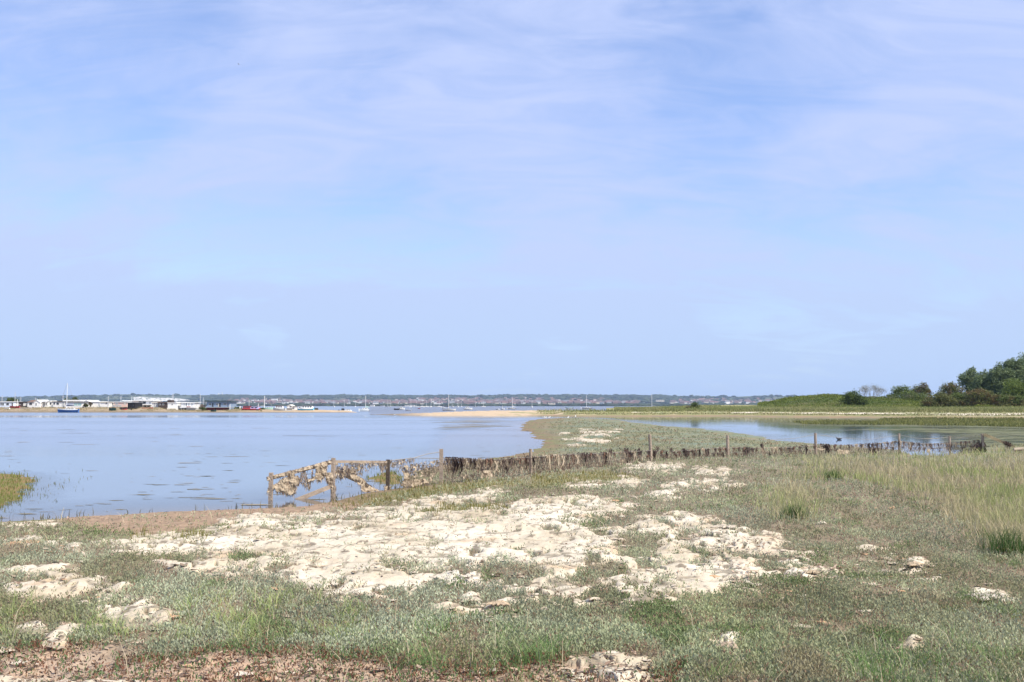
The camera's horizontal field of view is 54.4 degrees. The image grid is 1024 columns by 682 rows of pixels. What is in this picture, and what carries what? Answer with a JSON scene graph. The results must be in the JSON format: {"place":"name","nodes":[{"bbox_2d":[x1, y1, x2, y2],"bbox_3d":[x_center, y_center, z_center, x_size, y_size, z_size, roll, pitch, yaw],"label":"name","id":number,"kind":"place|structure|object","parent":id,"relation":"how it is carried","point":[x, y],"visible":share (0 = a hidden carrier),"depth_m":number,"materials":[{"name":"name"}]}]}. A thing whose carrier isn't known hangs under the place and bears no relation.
{"place":"outdoors","nodes":[
{"label":"outdoors","id":0,"kind":"place"},
{"bbox_2d":[134,397,186,400],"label":"building","id":1,"kind":"structure","parent":0,"point":[150,398],"depth_m":4995.12,"materials":[{"name":"white"}]},
{"bbox_2d":[0,407,356,412],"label":"shoreline","id":2,"kind":"structure","parent":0,"point":[55,410],"depth_m":331.22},
{"bbox_2d":[0,401,22,406],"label":"waterside house","id":3,"kind":"structure","parent":2,"relation":"on","point":[6,403],"depth_m":351.27,"materials":[{"name":"white paint"}]},
{"bbox_2d":[6,397,19,400],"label":"tree","id":4,"kind":"object","parent":2,"relation":"on","point":[11,399],"visible":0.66,"depth_m":398.98,"materials":[{"name":"green plant"}]},
{"bbox_2d":[10,399,20,407],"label":"sailing dinghy","id":5,"kind":"object","parent":2,"relation":"on","point":[17,406],"visible":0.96,"depth_m":344.97,"materials":[{"name":"red paint"}]},
{"bbox_2d":[16,402,26,406],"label":"waterside house","id":6,"kind":"structure","parent":2,"relation":"on","point":[23,404],"depth_m":353.26,"materials":[{"name":"white wood"}]},
{"bbox_2d":[27,400,35,406],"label":"waterside house","id":7,"kind":"structure","parent":2,"relation":"on","point":[30,403],"depth_m":352.28,"materials":[{"name":"white paint"}]},
{"bbox_2d":[33,400,48,406],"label":"waterside house","id":8,"kind":"structure","parent":2,"relation":"on","point":[38,403],"depth_m":349.86,"materials":[{"name":"white paint"}]},
{"bbox_2d":[41,401,49,406],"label":"waterside house","id":9,"kind":"structure","parent":2,"relation":"on","point":[46,403],"depth_m":352.66,"materials":[{"name":"white paint"}]},
{"bbox_2d":[52,401,72,406],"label":"waterside house","id":10,"kind":"structure","parent":2,"relation":"on","point":[58,403],"depth_m":351.86,"materials":[{"name":"white paint"}]},
{"bbox_2d":[63,400,84,401],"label":"waterside house","id":11,"kind":"structure","parent":2,"relation":"on","point":[75,400],"depth_m":371.09,"materials":[{"name":"white paint"}]},
{"bbox_2d":[65,402,89,407],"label":"waterside house","id":12,"kind":"structure","parent":2,"relation":"on","point":[78,404],"depth_m":349.27,"materials":[{"name":"white paint"}]},
{"bbox_2d":[89,401,107,406],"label":"waterside house","id":13,"kind":"structure","parent":2,"relation":"on","point":[95,403],"depth_m":355.26,"materials":[{"name":"white paint"}]},
{"bbox_2d":[100,402,111,406],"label":"waterside house","id":14,"kind":"structure","parent":2,"relation":"on","point":[103,404],"depth_m":352.50,"materials":[{"name":"white paint"}]},
{"bbox_2d":[112,402,127,406],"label":"waterside house","id":15,"kind":"structure","parent":2,"relation":"on","point":[120,404],"depth_m":353.27,"materials":[{"name":"beige paint"}]},
{"bbox_2d":[0,406,261,411],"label":"shore plants","id":16,"kind":"object","parent":2,"relation":"on","point":[124,409],"visible":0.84,"depth_m":339.22,"materials":[{"name":"green plant"}]},
{"bbox_2d":[119,402,142,408],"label":"waterside house","id":17,"kind":"structure","parent":2,"relation":"on","point":[132,405],"depth_m":345.71,"materials":[{"name":"grey paint"}]},
{"bbox_2d":[122,400,162,406],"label":"waterside house","id":18,"kind":"structure","parent":2,"relation":"on","point":[146,403],"depth_m":357.26,"materials":[{"name":"white paint"}]},
{"bbox_2d":[151,402,157,406],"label":"waterside house","id":19,"kind":"structure","parent":2,"relation":"on","point":[154,404],"depth_m":353.04,"materials":[{"name":"white paint"}]},
{"bbox_2d":[157,400,174,408],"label":"waterside house","id":20,"kind":"structure","parent":2,"relation":"on","point":[164,405],"depth_m":352.26,"materials":[{"name":"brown wood"}]},
{"bbox_2d":[167,403,180,409],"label":"waterside house","id":21,"kind":"structure","parent":2,"relation":"on","point":[174,406],"depth_m":344.68,"materials":[{"name":"white paint"}]},
{"bbox_2d":[180,402,200,409],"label":"waterside house","id":22,"kind":"structure","parent":2,"relation":"on","point":[190,405],"depth_m":345.18,"materials":[{"name":"white paint"}]},
{"bbox_2d":[205,400,238,409],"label":"waterside house","id":23,"kind":"structure","parent":2,"relation":"on","point":[221,404],"depth_m":344.26,"materials":[{"name":"paint"}]},
{"bbox_2d":[262,396,272,409],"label":"sailing boat","id":24,"kind":"object","parent":2,"relation":"on","point":[270,408],"visible":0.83,"depth_m":345.73,"materials":[{"name":"white paint"}]},
{"bbox_2d":[29,394,785,404],"bbox_3d":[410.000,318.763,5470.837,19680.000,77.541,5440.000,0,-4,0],"label":"hills","id":25,"kind":"structure","parent":0,"point":[187,397],"depth_m":5683.10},
{"bbox_2d":[0,393,796,405],"bbox_3d":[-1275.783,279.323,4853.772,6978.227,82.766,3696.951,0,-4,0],"label":"distant woodland","id":26,"kind":"object","parent":25,"relation":"on","point":[647,398],"visible":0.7,"depth_m":5434.03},
{"bbox_2d":[235,397,775,402],"bbox_3d":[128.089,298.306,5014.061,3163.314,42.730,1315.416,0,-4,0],"label":"distant town","id":27,"kind":"object","parent":25,"relation":"on","point":[279,400],"visible":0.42,"depth_m":4961.71,"materials":[{"name":"brick"}]},
{"bbox_2d":[370,407,605,411],"bbox_3d":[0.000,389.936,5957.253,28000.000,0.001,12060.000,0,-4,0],"label":"seabed","id":28,"kind":"structure","parent":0,"point":[388,409],"depth_m":975.76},
{"bbox_2d":[0,410,1023,681],"bbox_3d":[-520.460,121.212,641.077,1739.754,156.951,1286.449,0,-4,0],"label":"ground","id":29,"kind":"structure","parent":0,"point":[524,540],"depth_m":14.24,"materials":[{"name":"beige sand"}]},
{"bbox_2d":[6,539,38,543],"bbox_3d":[-7.513,3.105,15.412,0.602,0.059,0.478,0,-4,0],"label":"algae lump","id":30,"kind":"object","parent":29,"relation":"on","point":[13,542],"visible":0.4,"depth_m":15.28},
{"bbox_2d":[20,628,48,635],"bbox_3d":[-4.405,2.682,9.195,0.234,0.053,0.205,-2,-4,26],"label":"algae lump","id":31,"kind":"object","parent":29,"relation":"on","point":[42,630],"visible":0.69,"depth_m":9.16,"materials":[{"name":"beige stone"}]},
{"bbox_2d":[0,466,639,538],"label":"saltmarsh grass","id":32,"kind":"structure","parent":29,"relation":"on","point":[10,496],"depth_m":25.34,"materials":[{"name":"green plant"}]},
{"bbox_2d":[461,596,482,602],"bbox_3d":[-0.407,2.630,10.164,0.225,0.057,0.184,0,-4,0],"label":"algae lump","id":33,"kind":"object","parent":29,"relation":"on","point":[476,598],"visible":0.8,"depth_m":10.11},
{"bbox_2d":[485,600,510,605],"bbox_3d":[-0.141,2.605,9.917,0.258,0.046,0.205,0,-4,0],"label":"algae lump","id":34,"kind":"object","parent":29,"relation":"on","point":[500,602],"visible":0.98,"depth_m":9.85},
{"bbox_2d":[0,462,1011,681],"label":"dried algae","id":35,"kind":"object","parent":29,"relation":"on","point":[334,583],"visible":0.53,"depth_m":10.56,"materials":[{"name":"beige plant"}]},
{"bbox_2d":[0,418,1023,681],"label":"sea purslane","id":36,"kind":"object","parent":29,"relation":"on","point":[570,628],"visible":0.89,"depth_m":10.16,"materials":[{"name":"green plant"}]},
{"bbox_2d":[0,442,1023,681],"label":"marsh grass","id":37,"kind":"structure","parent":29,"relation":"on","point":[1000,521],"depth_m":18.72,"materials":[{"name":"green plant"}]},
{"bbox_2d":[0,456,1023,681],"bbox_3d":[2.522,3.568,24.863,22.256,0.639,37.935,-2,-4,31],"label":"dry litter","id":38,"kind":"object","parent":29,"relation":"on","point":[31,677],"visible":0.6,"depth_m":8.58,"materials":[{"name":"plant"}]},
{"bbox_2d":[640,662,656,669],"bbox_3d":[1.085,2.562,7.869,0.165,0.053,0.143,0,-4,0],"label":"algae lump","id":39,"kind":"object","parent":29,"relation":"on","point":[645,666],"visible":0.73,"depth_m":7.83,"materials":[{"name":"beige stone"}]},
{"bbox_2d":[390,433,1014,485],"bbox_3d":[9.437,4.361,38.268,34.013,1.673,2.825,3,-5,-36],"label":"wire fence","id":40,"kind":"object","parent":29,"relation":"on","point":[440,458],"visible":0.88,"depth_m":37.31,"materials":[{"name":"brown wood"}]},
{"bbox_2d":[447,457,456,475],"bbox_3d":[-1.760,3.604,28.584,0.367,0.562,0.178,-1,-4,19],"label":"seaweed bunch","id":41,"kind":"object","parent":40,"relation":"hanging from","point":[454,464],"visible":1,"depth_m":28.58,"materials":[{"name":"black plant"}]},
{"bbox_2d":[448,457,458,474],"bbox_3d":[-1.681,3.607,28.653,0.356,0.546,0.172,-1,-4,17],"label":"seaweed bunch","id":42,"kind":"object","parent":40,"relation":"hanging from","point":[456,462],"visible":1,"depth_m":28.65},
{"bbox_2d":[453,457,463,476],"bbox_3d":[-1.564,3.643,28.760,0.390,0.597,0.189,-2,-4,31],"label":"seaweed bunch","id":43,"kind":"object","parent":40,"relation":"hanging from","point":[461,465],"visible":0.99,"depth_m":28.75,"materials":[{"name":"black plant"}]},
{"bbox_2d":[488,458,492,474],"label":"seaweed bunch","id":44,"kind":"object","parent":40,"relation":"hanging from","point":[491,461],"visible":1,"depth_m":29.53,"materials":[{"name":"brown plant"}]},
{"bbox_2d":[492,458,503,473],"bbox_3d":[-0.457,3.833,29.660,0.420,0.682,0.232,0,-4,-7],"label":"seaweed bunch","id":45,"kind":"object","parent":40,"relation":"hanging from","point":[497,462],"visible":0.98,"depth_m":29.64,"materials":[{"name":"beige plant"}]},
{"bbox_2d":[502,457,513,472],"bbox_3d":[-0.068,3.753,30.029,0.429,0.505,0.187,-1,-4,8],"label":"seaweed bunch","id":46,"kind":"object","parent":40,"relation":"hanging from","point":[510,461],"visible":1,"depth_m":30.04,"materials":[{"name":"plant"}]},
{"bbox_2d":[524,456,531,470],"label":"seaweed bunch","id":47,"kind":"object","parent":40,"relation":"hanging from","point":[527,459],"visible":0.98,"depth_m":30.55,"materials":[{"name":"plant"}]},
{"bbox_2d":[543,454,551,466],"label":"seaweed bunch","id":48,"kind":"object","parent":40,"relation":"hanging from","point":[547,456],"visible":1,"depth_m":31.28,"materials":[{"name":"beige plant"}]},
{"bbox_2d":[552,454,559,466],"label":"seaweed bunch","id":49,"kind":"object","parent":40,"relation":"hanging from","point":[556,456],"visible":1,"depth_m":31.66,"materials":[{"name":"beige plant"}]},
{"bbox_2d":[558,454,568,470],"bbox_3d":[1.631,3.955,31.897,0.432,0.701,0.238,2,-4,-26],"label":"seaweed bunch","id":50,"kind":"object","parent":40,"relation":"hanging from","point":[563,457],"visible":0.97,"depth_m":31.87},
{"bbox_2d":[573,453,582,467],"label":"seaweed bunch","id":51,"kind":"object","parent":40,"relation":"hanging from","point":[577,456],"visible":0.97,"depth_m":32.50,"materials":[{"name":"beige plant"}]},
{"bbox_2d":[578,452,591,465],"bbox_3d":[2.430,3.968,32.909,0.497,0.585,0.217,1,-4,-9],"label":"seaweed bunch","id":52,"kind":"object","parent":40,"relation":"hanging from","point":[585,455],"visible":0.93,"depth_m":32.93,"materials":[{"name":"plant"}]},
{"bbox_2d":[594,452,602,464],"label":"seaweed bunch","id":53,"kind":"object","parent":40,"relation":"hanging from","point":[599,458],"visible":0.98,"depth_m":33.49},
{"bbox_2d":[267,441,980,498],"bbox_3d":[7.588,4.225,36.870,37.208,1.000,2.468,3,-5,-40],"label":"matted seaweed","id":54,"kind":"object","parent":40,"relation":"hanging from","point":[283,486],"visible":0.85,"depth_m":28.10,"materials":[{"name":"plant"}]},
{"bbox_2d":[619,447,630,459],"bbox_3d":[4.000,4.031,34.889,0.503,0.592,0.219,1,-4,-8],"label":"seaweed bunch","id":55,"kind":"object","parent":40,"relation":"hanging from","point":[627,451],"visible":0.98,"depth_m":34.90,"materials":[{"name":"brown plant"}]},
{"bbox_2d":[634,448,642,462],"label":"seaweed bunch","id":56,"kind":"object","parent":40,"relation":"hanging from","point":[640,452],"visible":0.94,"depth_m":35.67,"materials":[{"name":"plant"}]},
{"bbox_2d":[819,443,829,454],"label":"seaweed bunch","id":57,"kind":"object","parent":40,"relation":"hanging from","point":[827,446],"visible":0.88,"depth_m":42.06,"materials":[{"name":"brown plant"}]},
{"bbox_2d":[710,524,736,528],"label":"algae lump","id":58,"kind":"object","parent":29,"relation":"on","point":[723,526],"visible":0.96,"depth_m":15.73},
{"bbox_2d":[717,641,738,648],"bbox_3d":[1.822,2.572,8.446,0.195,0.060,0.162,-1,-4,11],"label":"algae lump","id":59,"kind":"object","parent":29,"relation":"on","point":[729,644],"visible":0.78,"depth_m":8.40,"materials":[{"name":"beige stone"}]},
{"bbox_2d":[536,408,1023,426],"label":"bank vegetation","id":60,"kind":"object","parent":29,"relation":"on","point":[995,421],"visible":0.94,"depth_m":187.78,"materials":[{"name":"green plant"}]},
{"bbox_2d":[770,504,810,518],"bbox_3d":[4.952,3.014,17.606,0.620,0.299,0.479,2,-4,-25],"label":"rush clump","id":61,"kind":"object","parent":29,"relation":"on","point":[790,512],"visible":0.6,"depth_m":17.58,"materials":[{"name":"green plant"}]},
{"bbox_2d":[806,570,819,573],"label":"algae lump","id":62,"kind":"object","parent":29,"relation":"on","point":[812,571],"visible":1,"depth_m":11.83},
{"bbox_2d":[822,469,845,479],"bbox_3d":[8.495,3.547,26.455,0.701,0.315,0.576,2,-4,-23],"label":"rush clump","id":63,"kind":"object","parent":29,"relation":"on","point":[833,472],"visible":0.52,"depth_m":26.42,"materials":[{"name":"green plant"}]},
{"bbox_2d":[900,642,922,651],"bbox_3d":[3.472,2.650,8.653,0.178,0.062,0.174,3,-5,-40],"label":"algae lump","id":64,"kind":"object","parent":29,"relation":"on","point":[911,644],"visible":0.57,"depth_m":8.63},
{"bbox_2d":[905,562,928,565],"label":"algae lump","id":65,"kind":"object","parent":29,"relation":"on","point":[914,564],"visible":0.97,"depth_m":12.65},
{"bbox_2d":[966,593,1007,600],"bbox_3d":[5.216,2.812,10.994,0.422,0.049,0.359,1,-4,-19],"label":"algae lump","id":66,"kind":"object","parent":29,"relation":"on","point":[986,596],"visible":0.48,"depth_m":10.92,"materials":[{"name":"white plant"}]},
{"bbox_2d":[972,525,1023,557],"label":"rush clump","id":67,"kind":"object","parent":29,"relation":"on","point":[1004,539],"visible":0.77,"depth_m":13.95,"materials":[{"name":"green plant"}]},
{"bbox_2d":[1013,447,1023,451],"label":"driftwood log","id":68,"kind":"object","parent":29,"relation":"on","point":[1018,449],"visible":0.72,"depth_m":45.00,"materials":[{"name":"brown wood"}]},
{"bbox_2d":[0,406,1023,521],"bbox_3d":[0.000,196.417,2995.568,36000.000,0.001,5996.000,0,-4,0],"label":"water","id":69,"kind":"structure","parent":0,"point":[120,457],"depth_m":57.38,"materials":[{"name":"blue liquid"}]},
{"bbox_2d":[57,383,79,412],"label":"sailing boat","id":70,"kind":"object","parent":69,"relation":"on","point":[70,410],"visible":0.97,"depth_m":324.26,"materials":[{"name":"blue paint"}]},
{"bbox_2d":[242,403,260,409],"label":"houseboat","id":71,"kind":"object","parent":69,"relation":"on","point":[251,408],"visible":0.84,"depth_m":334.96,"materials":[{"name":"red paint"}]},
{"bbox_2d":[273,406,285,410],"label":"houseboat","id":72,"kind":"object","parent":69,"relation":"on","point":[279,408],"visible":0.76,"depth_m":334.68,"materials":[{"name":"white paint"}]},
{"bbox_2d":[297,406,313,409],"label":"houseboat","id":73,"kind":"object","parent":69,"relation":"on","point":[305,408],"visible":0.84,"depth_m":334.93,"materials":[{"name":"white paint"}]},
{"bbox_2d":[266,458,389,500],"bbox_3d":[-4.519,3.721,25.491,0.429,1.471,3.983,-3,-5,41],"label":"rail fence","id":74,"kind":"object","parent":69,"relation":"in","point":[317,491],"visible":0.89,"depth_m":25.21,"materials":[{"name":"brown wood"}]},
{"bbox_2d":[359,396,369,410],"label":"sailing boat","id":75,"kind":"object","parent":69,"relation":"on","point":[365,409],"visible":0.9,"depth_m":394.98,"materials":[{"name":"white paint"}]},
{"bbox_2d":[442,394,455,410],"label":"sailing boat","id":76,"kind":"object","parent":69,"relation":"on","point":[448,409],"visible":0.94,"depth_m":445.10,"materials":[{"name":"white paint"}]},
{"bbox_2d":[9,415,1023,519],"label":"floating weed","id":77,"kind":"object","parent":69,"relation":"on","point":[970,432],"visible":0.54,"depth_m":88.00,"materials":[{"name":"plant"}]},
{"bbox_2d":[581,395,591,408],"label":"sailing boat","id":78,"kind":"object","parent":69,"relation":"on","point":[586,407],"visible":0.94,"depth_m":701.25,"materials":[{"name":"white paint"}]},
{"bbox_2d":[0,0,1023,396],"label":"sky","id":79,"kind":"structure","parent":0,"point":[738,198],"materials":[{"name":"blue"}]},
{"bbox_2d":[606,397,915,409],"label":"hill","id":80,"kind":"structure","parent":0,"point":[786,402],"depth_m":252.71,"materials":[{"name":"green plant"}]},
{"bbox_2d":[690,402,699,407],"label":"bush","id":81,"kind":"object","parent":80,"relation":"on","point":[694,405],"visible":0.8,"depth_m":243.70,"materials":[{"name":"green plant"}]},
{"bbox_2d":[614,401,1023,411],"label":"meadow grass","id":82,"kind":"structure","parent":80,"relation":"on","point":[804,408],"depth_m":226.89,"materials":[{"name":"green plant"}]},
{"bbox_2d":[837,388,869,405],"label":"bush","id":83,"kind":"object","parent":80,"relation":"on","point":[853,397],"visible":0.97,"depth_m":233.02,"materials":[{"name":"green plant"}]},
{"bbox_2d":[857,383,888,398],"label":"bare bush","id":84,"kind":"object","parent":80,"relation":"on","point":[873,390],"visible":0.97,"depth_m":249.67,"materials":[{"name":"grey plant"}]},
{"bbox_2d":[757,393,1023,407],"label":"bracken scrub","id":85,"kind":"object","parent":80,"relation":"on","point":[878,400],"visible":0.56,"depth_m":243.44,"materials":[{"name":"green plant"}]},
{"bbox_2d":[884,385,914,397],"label":"bush","id":86,"kind":"object","parent":80,"relation":"on","point":[897,389],"visible":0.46,"depth_m":253.22,"materials":[{"name":"green plant"}]},
{"bbox_2d":[881,390,931,400],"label":"bush","id":87,"kind":"object","parent":80,"relation":"on","point":[908,395],"visible":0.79,"depth_m":246.10,"materials":[{"name":"green plant"}]},
{"bbox_2d":[911,382,932,395],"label":"bush","id":88,"kind":"object","parent":80,"relation":"on","point":[923,387],"visible":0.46,"depth_m":253.70,"materials":[{"name":"green plant"}]},
{"bbox_2d":[921,391,958,406],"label":"bush","id":89,"kind":"object","parent":80,"relation":"on","point":[931,401],"visible":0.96,"depth_m":224.05,"materials":[{"name":"green plant"}]},
{"bbox_2d":[934,381,965,397],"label":"bush","id":90,"kind":"object","parent":80,"relation":"on","point":[950,388],"visible":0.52,"depth_m":248.13,"materials":[{"name":"green plant"}]},
{"bbox_2d":[944,392,969,405],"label":"bush","id":91,"kind":"object","parent":80,"relation":"on","point":[958,395],"visible":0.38,"depth_m":227.17,"materials":[{"name":"green plant"}]},
{"bbox_2d":[956,366,976,392],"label":"tree","id":92,"kind":"object","parent":80,"relation":"on","point":[965,378],"visible":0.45,"depth_m":256.89,"materials":[{"name":"green plant"}]},
{"bbox_2d":[967,374,989,392],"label":"tree","id":93,"kind":"object","parent":80,"relation":"on","point":[978,381],"visible":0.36,"depth_m":246.35,"materials":[{"name":"green plant"}]},
{"bbox_2d":[975,368,988,381],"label":"tree","id":94,"kind":"object","parent":80,"relation":"on","point":[982,374],"visible":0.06,"depth_m":251.39,"materials":[{"name":"green plant"}]},
{"bbox_2d":[957,387,1016,406],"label":"bush","id":95,"kind":"object","parent":80,"relation":"on","point":[975,396],"visible":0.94,"depth_m":222.71,"materials":[{"name":"green plant"}]},
{"bbox_2d":[983,373,1010,395],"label":"tree","id":96,"kind":"object","parent":80,"relation":"on","point":[994,390],"visible":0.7,"depth_m":245.01,"materials":[{"name":"green plant"}]},
{"bbox_2d":[985,362,1016,396],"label":"tree","id":97,"kind":"object","parent":80,"relation":"on","point":[1001,372],"visible":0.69,"depth_m":244.80,"materials":[{"name":"green plant"}]},
{"bbox_2d":[995,393,1023,405],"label":"bush","id":98,"kind":"object","parent":80,"relation":"on","point":[1018,400],"visible":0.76,"depth_m":221.69,"materials":[{"name":"green plant"}]},
{"bbox_2d":[1001,378,1023,398],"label":"bush","id":99,"kind":"object","parent":80,"relation":"on","point":[1014,388],"visible":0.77,"depth_m":233.59,"materials":[{"name":"green plant"}]},
{"bbox_2d":[1002,357,1023,382],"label":"tree","id":100,"kind":"object","parent":80,"relation":"on","point":[1013,364],"visible":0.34,"depth_m":249.45,"materials":[{"name":"green plant"}]},
{"bbox_2d":[1014,367,1023,395],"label":"tree","id":101,"kind":"object","parent":80,"relation":"on","point":[1021,376],"visible":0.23,"depth_m":247.60,"materials":[{"name":"green plant"}]},
{"bbox_2d":[1016,352,1023,369],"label":"tree","id":102,"kind":"object","parent":80,"relation":"on","point":[1022,354],"visible":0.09,"depth_m":255.17,"materials":[{"name":"green plant"}]}
]}

